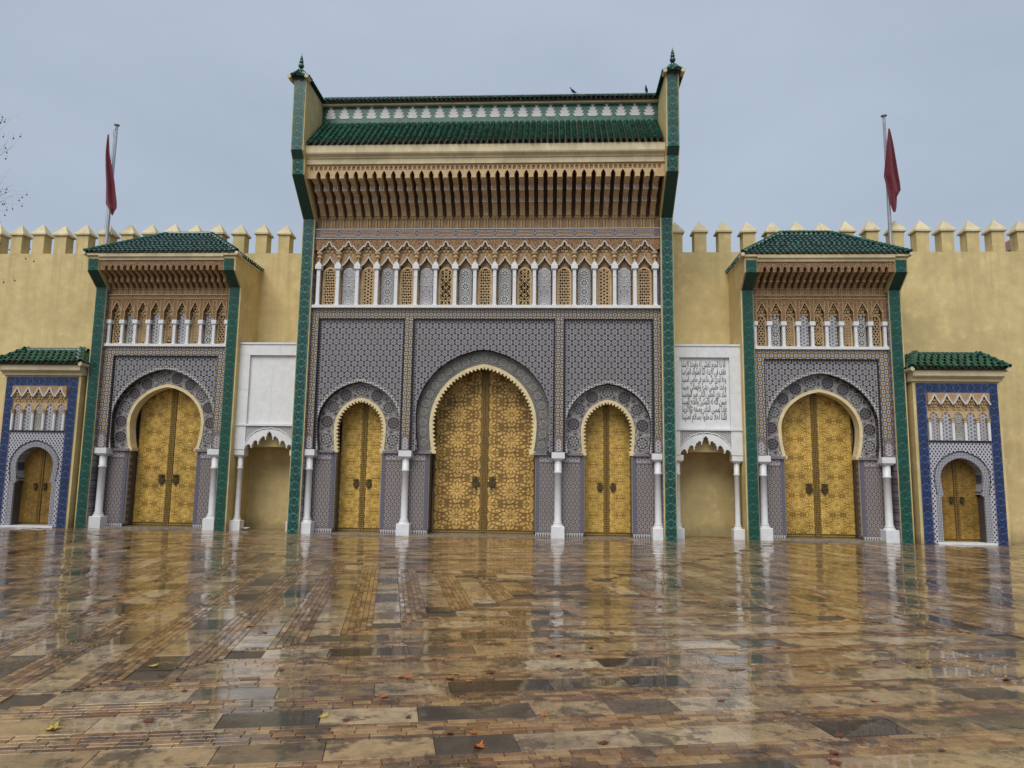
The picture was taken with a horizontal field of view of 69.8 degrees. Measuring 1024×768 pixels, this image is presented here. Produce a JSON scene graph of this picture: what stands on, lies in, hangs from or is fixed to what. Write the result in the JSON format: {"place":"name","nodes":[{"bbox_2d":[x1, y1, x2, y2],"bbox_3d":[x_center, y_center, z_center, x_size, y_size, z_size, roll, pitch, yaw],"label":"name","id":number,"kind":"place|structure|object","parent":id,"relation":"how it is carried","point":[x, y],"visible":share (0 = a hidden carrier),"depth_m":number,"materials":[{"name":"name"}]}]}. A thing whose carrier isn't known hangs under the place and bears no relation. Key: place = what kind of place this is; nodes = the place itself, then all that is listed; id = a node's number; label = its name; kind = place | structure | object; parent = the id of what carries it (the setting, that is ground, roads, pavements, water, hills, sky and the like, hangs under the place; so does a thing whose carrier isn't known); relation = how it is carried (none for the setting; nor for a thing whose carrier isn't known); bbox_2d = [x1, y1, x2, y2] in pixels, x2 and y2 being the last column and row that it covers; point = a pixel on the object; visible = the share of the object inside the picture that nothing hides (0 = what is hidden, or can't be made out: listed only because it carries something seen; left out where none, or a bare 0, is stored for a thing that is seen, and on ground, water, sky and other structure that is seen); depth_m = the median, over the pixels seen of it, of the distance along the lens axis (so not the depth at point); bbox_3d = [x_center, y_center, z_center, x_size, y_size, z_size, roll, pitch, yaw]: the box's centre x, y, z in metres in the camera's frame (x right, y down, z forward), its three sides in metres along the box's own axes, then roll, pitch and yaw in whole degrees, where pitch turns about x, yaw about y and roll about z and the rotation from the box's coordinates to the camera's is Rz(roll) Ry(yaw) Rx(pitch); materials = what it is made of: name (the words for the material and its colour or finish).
{"place":"outdoors","nodes":[
{"label":"outdoors","id":0,"kind":"place"},
{"bbox_2d":[0,527,1023,767],"bbox_3d":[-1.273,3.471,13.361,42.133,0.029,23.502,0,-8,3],"label":"plaza paving","id":1,"kind":"structure","parent":0,"point":[648,682],"depth_m":7.34,"materials":[{"name":"stone"}]},
{"bbox_2d":[0,114,34,282],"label":"plane tree","id":2,"kind":"object","parent":1,"relation":"on","point":[10,190],"visible":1,"depth_m":18.85,"materials":[{"name":"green plant"}]},
{"bbox_2d":[0,346,89,527],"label":"portal","id":3,"kind":"object","parent":1,"relation":"on","point":[42,413],"visible":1,"depth_m":23.95,"materials":[{"name":"tile"}]},
{"bbox_2d":[18,441,43,524],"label":"door leaf","id":4,"kind":"structure","parent":3,"relation":"in","point":[30,492],"depth_m":24.06,"materials":[{"name":"gold metal"}]},
{"bbox_2d":[37,449,52,524],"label":"door leaf","id":5,"kind":"structure","parent":3,"relation":"in","point":[47,465],"depth_m":24.03,"materials":[{"name":"gold metal"}]},
{"bbox_2d":[45,721,63,729],"bbox_3d":[-3.084,2.301,4.925,0.125,0.039,0.132,-3,-9,29],"label":"fallen leaf","id":6,"kind":"object","parent":1,"relation":"on","point":[54,726],"visible":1,"depth_m":4.95,"materials":[{"name":"yellow plant"}]},
{"bbox_2d":[141,717,156,721],"bbox_3d":[-2.529,2.344,5.118,0.108,0.015,0.102,3,-8,-13],"label":"fallen leaf","id":7,"kind":"object","parent":1,"relation":"on","point":[152,719],"visible":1,"depth_m":5.12,"materials":[{"name":"red plant"}]},
{"bbox_2d":[74,231,262,530],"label":"flanking gate","id":8,"kind":"structure","parent":1,"relation":"on","point":[175,320],"depth_m":24.38,"materials":[{"name":"tile"}]},
{"bbox_2d":[132,388,175,525],"bbox_3d":[-12.070,2.283,24.754,1.156,4.891,0.190,0,-8,3],"label":"door leaf","id":9,"kind":"structure","parent":8,"relation":"in","point":[157,414],"depth_m":24.72,"materials":[{"name":"gold metal"}]},
{"bbox_2d":[165,389,200,525],"bbox_3d":[-10.908,2.291,24.691,1.156,4.891,0.190,0,-8,3],"label":"door leaf","id":10,"kind":"structure","parent":8,"relation":"in","point":[187,418],"depth_m":24.66,"materials":[{"name":"gold metal"}]},
{"bbox_2d":[229,342,296,530],"bbox_3d":[-7.894,1.746,24.465,2.229,6.120,1.325,0,-8,3],"label":"marble niche","id":11,"kind":"object","parent":1,"relation":"on","point":[265,399],"visible":0.66,"depth_m":24.09,"materials":[{"name":"stone"}]},
{"bbox_2d":[472,740,487,747],"bbox_3d":[-0.212,2.319,4.713,0.100,0.030,0.108,2,-8,-12],"label":"fallen leaf","id":12,"kind":"object","parent":1,"relation":"on","point":[480,744],"visible":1,"depth_m":4.72,"materials":[{"name":"orange plant"}]},
{"bbox_2d":[286,47,685,540],"bbox_3d":[-0.839,-2.659,23.940,12.258,14.916,5.105,0,-8,3],"label":"palace gatehouse","id":13,"kind":"object","parent":1,"relation":"on","point":[485,345],"visible":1,"depth_m":23.24,"materials":[{"name":"tile"}]},
{"bbox_2d":[337,402,365,530],"bbox_3d":[-5.182,2.559,23.726,0.756,4.331,0.190,0,-8,3],"label":"door leaf","id":14,"kind":"structure","parent":13,"relation":"in","point":[353,421],"depth_m":23.70,"materials":[{"name":"gold metal"}]},
{"bbox_2d":[361,404,382,531],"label":"door leaf","id":15,"kind":"structure","parent":13,"relation":"in","point":[370,512],"depth_m":23.65,"materials":[{"name":"gold metal"}]},
{"bbox_2d":[432,369,485,532],"bbox_3d":[-1.698,1.859,23.807,1.626,5.840,0.190,0,-8,3],"label":"door leaf","id":16,"kind":"structure","parent":13,"relation":"in","point":[458,493],"depth_m":23.74,"materials":[{"name":"gold metal"}]},
{"bbox_2d":[483,369,534,533],"bbox_3d":[-0.066,1.871,23.719,1.626,5.840,0.190,0,-8,3],"label":"door leaf","id":17,"kind":"structure","parent":13,"relation":"in","point":[509,468],"depth_m":23.64,"materials":[{"name":"gold metal"}]},
{"bbox_2d":[584,403,605,535],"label":"door leaf","id":18,"kind":"structure","parent":13,"relation":"in","point":[595,430],"depth_m":23.27,"materials":[{"name":"gold metal"}]},
{"bbox_2d":[606,404,630,535],"bbox_3d":[3.379,2.622,23.265,0.756,4.331,0.190,0,-8,3],"label":"door leaf","id":19,"kind":"structure","parent":13,"relation":"in","point":[618,494],"depth_m":23.24,"materials":[{"name":"gold metal"}]},
{"bbox_2d":[0,220,1023,541],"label":"crenellated wall","id":20,"kind":"structure","parent":1,"relation":"on","point":[968,296],"depth_m":24.92,"materials":[{"name":"beige paint"}]},
{"bbox_2d":[103,123,119,243],"bbox_3d":[-14.509,-5.620,26.341,0.200,7.825,0.261,0,-8,3],"label":"flagpole","id":21,"kind":"object","parent":20,"relation":"attached to","point":[114,147],"visible":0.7,"depth_m":26.59,"materials":[{"name":"silver metal"}]},
{"bbox_2d":[105,134,116,214],"bbox_3d":[-14.381,-7.522,26.381,0.600,3.056,0.201,0,-8,3],"label":"flag","id":22,"kind":"object","parent":21,"relation":"hanging from","point":[111,202],"visible":1,"depth_m":26.34,"materials":[{"name":"red fabric"}]},
{"bbox_2d":[881,114,892,249],"bbox_3d":[12.801,-5.421,24.870,0.200,7.825,0.261,0,-8,3],"label":"flagpole","id":23,"kind":"object","parent":20,"relation":"attached to","point":[883,116],"visible":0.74,"depth_m":24.91,"materials":[{"name":"silver metal"}]},
{"bbox_2d":[884,128,900,211],"bbox_3d":[12.900,-7.253,24.909,0.525,2.977,0.204,0,-8,3],"label":"flag","id":24,"kind":"object","parent":23,"relation":"hanging from","point":[891,178],"visible":1,"depth_m":24.89,"materials":[{"name":"red fabric"}]},
{"bbox_2d":[596,740,609,743],"bbox_3d":[0.592,2.346,4.811,0.093,0.022,0.093,8,-10,-43],"label":"fallen leaf","id":25,"kind":"object","parent":1,"relation":"on","point":[603,742],"visible":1,"depth_m":4.82,"materials":[{"name":"red plant"}]},
{"bbox_2d":[675,344,744,539],"bbox_3d":[6.166,1.848,23.708,2.229,6.120,1.325,0,-8,3],"label":"marble niche","id":26,"kind":"object","parent":1,"relation":"on","point":[708,398],"visible":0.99,"depth_m":23.31,"materials":[{"name":"stone"}]},
{"bbox_2d":[726,230,914,543],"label":"flanking gate","id":27,"kind":"structure","parent":1,"relation":"on","point":[816,326],"depth_m":23.22,"materials":[{"name":"tile"}]},
{"bbox_2d":[781,394,818,536],"bbox_3d":[9.179,2.438,23.609,1.156,4.891,0.190,0,-8,3],"label":"door leaf","id":28,"kind":"structure","parent":27,"relation":"in","point":[797,427],"depth_m":23.56,"materials":[{"name":"gold metal"}]},
{"bbox_2d":[813,393,855,537],"bbox_3d":[10.341,2.446,23.546,1.156,4.891,0.190,0,-8,3],"label":"door leaf","id":29,"kind":"structure","parent":27,"relation":"in","point":[832,423],"depth_m":23.50,"materials":[{"name":"gold metal"}]},
{"bbox_2d":[823,756,843,765],"bbox_3d":[1.988,2.330,4.519,0.116,0.048,0.097,2,-8,-6],"label":"fallen leaf","id":30,"kind":"object","parent":1,"relation":"on","point":[833,762],"visible":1,"depth_m":4.53,"materials":[{"name":"red plant"}]},
{"bbox_2d":[904,350,1011,545],"bbox_3d":[13.666,1.926,22.945,3.052,5.979,2.030,0,-8,3],"label":"portal","id":31,"kind":"object","parent":1,"relation":"on","point":[958,473],"visible":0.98,"depth_m":22.38,"materials":[{"name":"tile"}]},
{"bbox_2d":[941,460,958,541],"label":"door leaf","id":32,"kind":"structure","parent":31,"relation":"in","point":[949,502],"depth_m":22.48,"materials":[{"name":"gold metal"}]},
{"bbox_2d":[954,451,980,541],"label":"door leaf","id":33,"kind":"structure","parent":31,"relation":"in","point":[965,479],"depth_m":22.46,"materials":[{"name":"gold metal"}]},
{"bbox_2d":[0,0,1023,253],"label":"sky","id":34,"kind":"structure","parent":0,"point":[782,103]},
{"bbox_2d":[1005,240,1010,251],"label":"distant house","id":35,"kind":"structure","parent":0,"point":[1007,245],"depth_m":47.75,"materials":[{"name":"pink"}]}
]}

